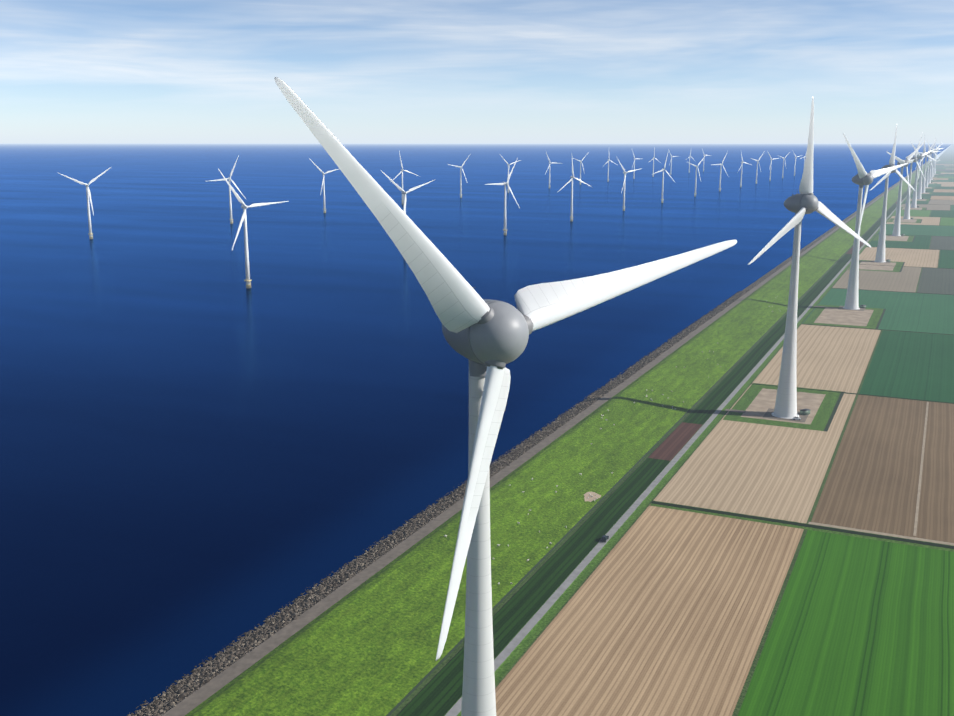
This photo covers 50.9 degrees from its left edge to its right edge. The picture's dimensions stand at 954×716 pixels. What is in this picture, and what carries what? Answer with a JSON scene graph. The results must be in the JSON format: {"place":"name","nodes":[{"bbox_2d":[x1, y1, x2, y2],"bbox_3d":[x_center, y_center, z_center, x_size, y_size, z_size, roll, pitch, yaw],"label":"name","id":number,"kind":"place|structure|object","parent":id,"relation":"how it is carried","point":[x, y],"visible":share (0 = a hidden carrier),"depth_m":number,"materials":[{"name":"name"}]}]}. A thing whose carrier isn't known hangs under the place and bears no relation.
{"place":"outdoors","nodes":[
{"label":"outdoors","id":0,"kind":"place"},
{"bbox_2d":[0,144,951,715],"bbox_3d":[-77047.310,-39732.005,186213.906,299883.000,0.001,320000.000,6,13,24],"label":"water","id":1,"kind":"structure","parent":0,"point":[204,450],"depth_m":847.79,"materials":[{"name":"blue liquid"}]},
{"bbox_2d":[85,183,92,238],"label":"turbine tower","id":2,"kind":"structure","parent":1,"relation":"in","point":[90,233],"depth_m":1781.00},
{"bbox_2d":[57,167,110,214],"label":"turbine rotor","id":3,"kind":"object","parent":2,"relation":"attached to","point":[90,182],"visible":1,"depth_m":1770.40,"materials":[{"name":"white plastic"}]},
{"bbox_2d":[228,177,232,223],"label":"turbine tower","id":4,"kind":"structure","parent":1,"relation":"in","point":[231,219],"depth_m":2118.60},
{"bbox_2d":[210,155,245,198],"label":"turbine rotor","id":5,"kind":"object","parent":4,"relation":"attached to","point":[230,178],"visible":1,"depth_m":2105.09,"materials":[{"name":"white plastic"}]},
{"bbox_2d":[241,204,251,287],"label":"turbine tower","id":6,"kind":"structure","parent":1,"relation":"in","point":[248,279],"depth_m":1174.46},
{"bbox_2d":[218,169,288,248],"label":"turbine rotor","id":7,"kind":"object","parent":6,"relation":"attached to","point":[239,199],"visible":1,"depth_m":1158.41,"materials":[{"name":"white plastic"}]},
{"bbox_2d":[322,173,325,212],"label":"turbine tower","id":8,"kind":"structure","parent":1,"relation":"in","point":[324,209],"depth_m":2452.90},
{"bbox_2d":[309,158,338,194],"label":"turbine rotor","id":9,"kind":"object","parent":8,"relation":"attached to","point":[320,170],"visible":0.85,"depth_m":2437.96,"materials":[{"name":"white plastic"}]},
{"bbox_2d":[401,169,402,203],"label":"turbine tower","id":10,"kind":"structure","parent":1,"relation":"in","point":[402,185],"depth_m":2793.25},
{"bbox_2d":[390,151,417,182],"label":"turbine rotor","id":11,"kind":"object","parent":10,"relation":"attached to","point":[402,168],"visible":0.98,"depth_m":2780.20,"materials":[{"name":"white plastic"}]},
{"bbox_2d":[401,191,405,213],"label":"turbine tower","id":12,"kind":"structure","parent":1,"relation":"in","point":[403,201],"depth_m":1497.45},
{"bbox_2d":[382,171,433,211],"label":"turbine rotor","id":13,"kind":"object","parent":12,"relation":"attached to","point":[401,189],"visible":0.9,"depth_m":1491.78,"materials":[{"name":"white plastic"}]},
{"bbox_2d":[460,167,461,197],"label":"turbine tower","id":14,"kind":"structure","parent":1,"relation":"in","point":[460,185],"depth_m":3136.42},
{"bbox_2d":[448,155,469,180],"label":"turbine rotor","id":15,"kind":"object","parent":14,"relation":"attached to","point":[461,166],"visible":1,"depth_m":3123.56,"materials":[{"name":"white plastic"}]},
{"bbox_2d":[503,182,506,234],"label":"turbine tower","id":16,"kind":"structure","parent":1,"relation":"in","point":[505,231],"depth_m":1856.32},
{"bbox_2d":[486,158,519,207],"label":"turbine rotor","id":17,"kind":"object","parent":16,"relation":"attached to","point":[508,178],"visible":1,"depth_m":1846.02,"materials":[{"name":"white plastic"}]},
{"bbox_2d":[570,176,572,220],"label":"turbine tower","id":18,"kind":"structure","parent":1,"relation":"in","point":[571,217],"depth_m":2189.14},
{"bbox_2d":[558,159,590,191],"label":"turbine rotor","id":19,"kind":"object","parent":18,"relation":"attached to","point":[570,180],"visible":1,"depth_m":2174.13,"materials":[{"name":"white plastic"}]},
{"bbox_2d":[623,171,624,210],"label":"turbine tower","id":20,"kind":"structure","parent":1,"relation":"in","point":[624,194],"depth_m":2536.44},
{"bbox_2d":[617,158,638,189],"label":"turbine rotor","id":21,"kind":"object","parent":20,"relation":"attached to","point":[626,172],"visible":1,"depth_m":2520.26,"materials":[{"name":"white plastic"}]},
{"bbox_2d":[661,168,663,202],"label":"turbine tower","id":22,"kind":"structure","parent":1,"relation":"in","point":[662,199],"depth_m":2867.93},
{"bbox_2d":[651,154,674,181],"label":"turbine rotor","id":23,"kind":"object","parent":22,"relation":"attached to","point":[664,169],"visible":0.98,"depth_m":2854.96,"materials":[{"name":"white plastic"}]},
{"bbox_2d":[694,166,696,195],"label":"turbine tower","id":24,"kind":"structure","parent":1,"relation":"in","point":[695,193],"depth_m":3221.65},
{"bbox_2d":[719,163,721,190],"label":"turbine tower","id":25,"kind":"structure","parent":1,"relation":"in","point":[720,180],"depth_m":3561.37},
{"bbox_2d":[0,0,953,160],"label":"sky","id":26,"kind":"structure","parent":0,"point":[72,71],"materials":[{"name":"blue"}]},
{"bbox_2d":[461,373,495,715],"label":"tower","id":27,"kind":"structure","parent":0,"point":[478,694],"depth_m":209.06,"materials":[{"name":"grey metal"}]},
{"bbox_2d":[442,287,502,376],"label":"nacelle","id":28,"kind":"object","parent":27,"relation":"on","point":[459,342],"visible":0.33,"depth_m":195.78,"materials":[{"name":"grey metal"}]},
{"bbox_2d":[274,77,736,660],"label":"turbine rotor","id":29,"kind":"object","parent":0,"point":[500,331],"visible":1,"depth_m":190.47,"materials":[{"name":"grey plastic"}]},
{"bbox_2d":[390,144,953,715],"bbox_3d":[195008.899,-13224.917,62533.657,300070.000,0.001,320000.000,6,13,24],"label":"land","id":30,"kind":"structure","parent":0,"point":[946,154],"depth_m":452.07,"materials":[{"name":"soil"}]},
{"bbox_2d":[134,161,936,715],"bbox_3d":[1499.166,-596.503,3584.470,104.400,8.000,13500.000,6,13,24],"label":"dike","id":31,"kind":"structure","parent":30,"relation":"on","point":[364,641],"depth_m":429.41,"materials":[{"name":"green plant"}]},
{"bbox_2d":[127,290,748,715],"bbox_3d":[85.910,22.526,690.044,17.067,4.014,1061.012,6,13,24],"label":"riprap","id":32,"kind":"object","parent":31,"relation":"on","point":[429,512],"visible":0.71,"depth_m":413.99,"materials":[{"name":"grey stone"}]},
{"bbox_2d":[584,492,600,501],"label":"bare patch","id":33,"kind":"object","parent":31,"relation":"on","point":[591,499],"visible":0.95,"depth_m":493.32,"materials":[{"name":"beige soil"}]},
{"bbox_2d":[600,535,608,541],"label":"car","id":34,"kind":"object","parent":31,"relation":"on","point":[604,538],"visible":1,"depth_m":439.50,"materials":[{"name":"grey metal"}]},
{"bbox_2d":[650,195,953,551],"bbox_3d":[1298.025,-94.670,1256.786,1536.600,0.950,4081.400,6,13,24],"label":"ditches","id":35,"kind":"object","parent":30,"relation":"on","point":[892,538],"visible":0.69,"depth_m":461.46,"materials":[{"name":"grey liquid"}]},
{"bbox_2d":[723,174,940,430],"bbox_3d":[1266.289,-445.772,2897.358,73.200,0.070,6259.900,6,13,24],"label":"turbine base pads","id":36,"kind":"object","parent":30,"relation":"on","point":[755,403],"visible":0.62,"depth_m":701.16,"materials":[{"name":"beige concrete"}]},
{"bbox_2d":[772,220,809,418],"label":"tower","id":37,"kind":"structure","parent":36,"relation":"on","point":[786,403],"depth_m":633.63,"materials":[{"name":"grey metal"}]},
{"bbox_2d":[784,194,804,214],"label":"nacelle","id":38,"kind":"object","parent":37,"relation":"on","point":[792,203],"visible":0.62,"depth_m":614.07,"materials":[{"name":"grey metal"}]},
{"bbox_2d":[748,96,870,264],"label":"turbine rotor","id":39,"kind":"object","parent":38,"relation":"attached to","point":[810,203],"visible":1,"depth_m":605.84,"materials":[{"name":"grey plastic"}]},
{"bbox_2d":[843,188,865,309],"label":"tower","id":40,"kind":"structure","parent":36,"relation":"on","point":[852,299],"depth_m":1051.97,"materials":[{"name":"grey metal"}]},
{"bbox_2d":[852,174,864,187],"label":"nacelle","id":41,"kind":"object","parent":40,"relation":"on","point":[856,179],"visible":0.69,"depth_m":1033.66,"materials":[{"name":"grey metal"}]},
{"bbox_2d":[874,176,890,261],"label":"tower","id":42,"kind":"structure","parent":36,"relation":"on","point":[880,254],"depth_m":1469.31,"materials":[{"name":"grey metal"}]},
{"bbox_2d":[891,168,904,235],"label":"tower","id":43,"kind":"structure","parent":30,"relation":"on","point":[896,230],"depth_m":1887.44,"materials":[{"name":"grey metal"}]},
{"bbox_2d":[903,164,912,218],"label":"tower","id":44,"kind":"structure","parent":30,"relation":"on","point":[907,211],"depth_m":2305.69,"materials":[{"name":"grey metal"}]},
{"bbox_2d":[911,160,919,207],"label":"tower","id":45,"kind":"structure","parent":30,"relation":"on","point":[914,202],"depth_m":2723.56,"materials":[{"name":"grey metal"}]},
{"bbox_2d":[917,160,923,198],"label":"tower","id":46,"kind":"structure","parent":30,"relation":"on","point":[919,190],"depth_m":3140.86,"materials":[{"name":"grey metal"}]},
{"bbox_2d":[921,156,926,192],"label":"tower","id":47,"kind":"structure","parent":30,"relation":"on","point":[923,187],"depth_m":3558.37,"materials":[{"name":"grey metal"}]},
{"bbox_2d":[916,135,936,166],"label":"turbine rotor","id":48,"kind":"object","parent":47,"relation":"attached to","point":[924,150],"visible":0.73,"depth_m":3112.57,"materials":[{"name":"grey plastic"}]},
{"bbox_2d":[925,157,929,186],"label":"tower","id":49,"kind":"structure","parent":30,"relation":"on","point":[926,182],"depth_m":3976.95,"materials":[{"name":"grey metal"}]},
{"bbox_2d":[928,154,931,182],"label":"tower","id":50,"kind":"structure","parent":30,"relation":"on","point":[929,177],"depth_m":4394.86,"materials":[{"name":"grey metal"}]},
{"bbox_2d":[931,153,933,179],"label":"tower","id":51,"kind":"structure","parent":30,"relation":"on","point":[932,168],"depth_m":4810.92,"materials":[{"name":"grey metal"}]},
{"bbox_2d":[843,133,907,234],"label":"turbine rotor","id":52,"kind":"object","parent":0,"point":[870,176],"visible":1,"depth_m":1026.51,"materials":[{"name":"grey"}]},
{"bbox_2d":[870,125,914,190],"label":"turbine rotor","id":53,"kind":"object","parent":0,"point":[892,163],"visible":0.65,"depth_m":1442.25,"materials":[{"name":"grey plastic"}]},
{"bbox_2d":[886,141,924,195],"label":"turbine rotor","id":54,"kind":"object","parent":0,"point":[907,160],"visible":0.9,"depth_m":1865.36,"materials":[{"name":"grey plastic"}]},
{"bbox_2d":[909,133,925,179],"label":"turbine rotor","id":55,"kind":"object","parent":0,"point":[914,159],"visible":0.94,"depth_m":2280.72,"materials":[{"name":"grey plastic"}]},
{"bbox_2d":[910,141,934,177],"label":"turbine rotor","id":56,"kind":"object","parent":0,"point":[921,155],"visible":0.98,"depth_m":2699.61,"materials":[{"name":"grey plastic"}]},
{"bbox_2d":[919,140,935,167],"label":"turbine rotor","id":57,"kind":"object","parent":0,"point":[929,153],"visible":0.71,"depth_m":3537.23,"materials":[{"name":"grey plastic"}]},
{"bbox_2d":[927,140,939,166],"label":"turbine rotor","id":58,"kind":"object","parent":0,"point":[931,152],"visible":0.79,"depth_m":3950.19,"materials":[{"name":"grey plastic"}]}
]}

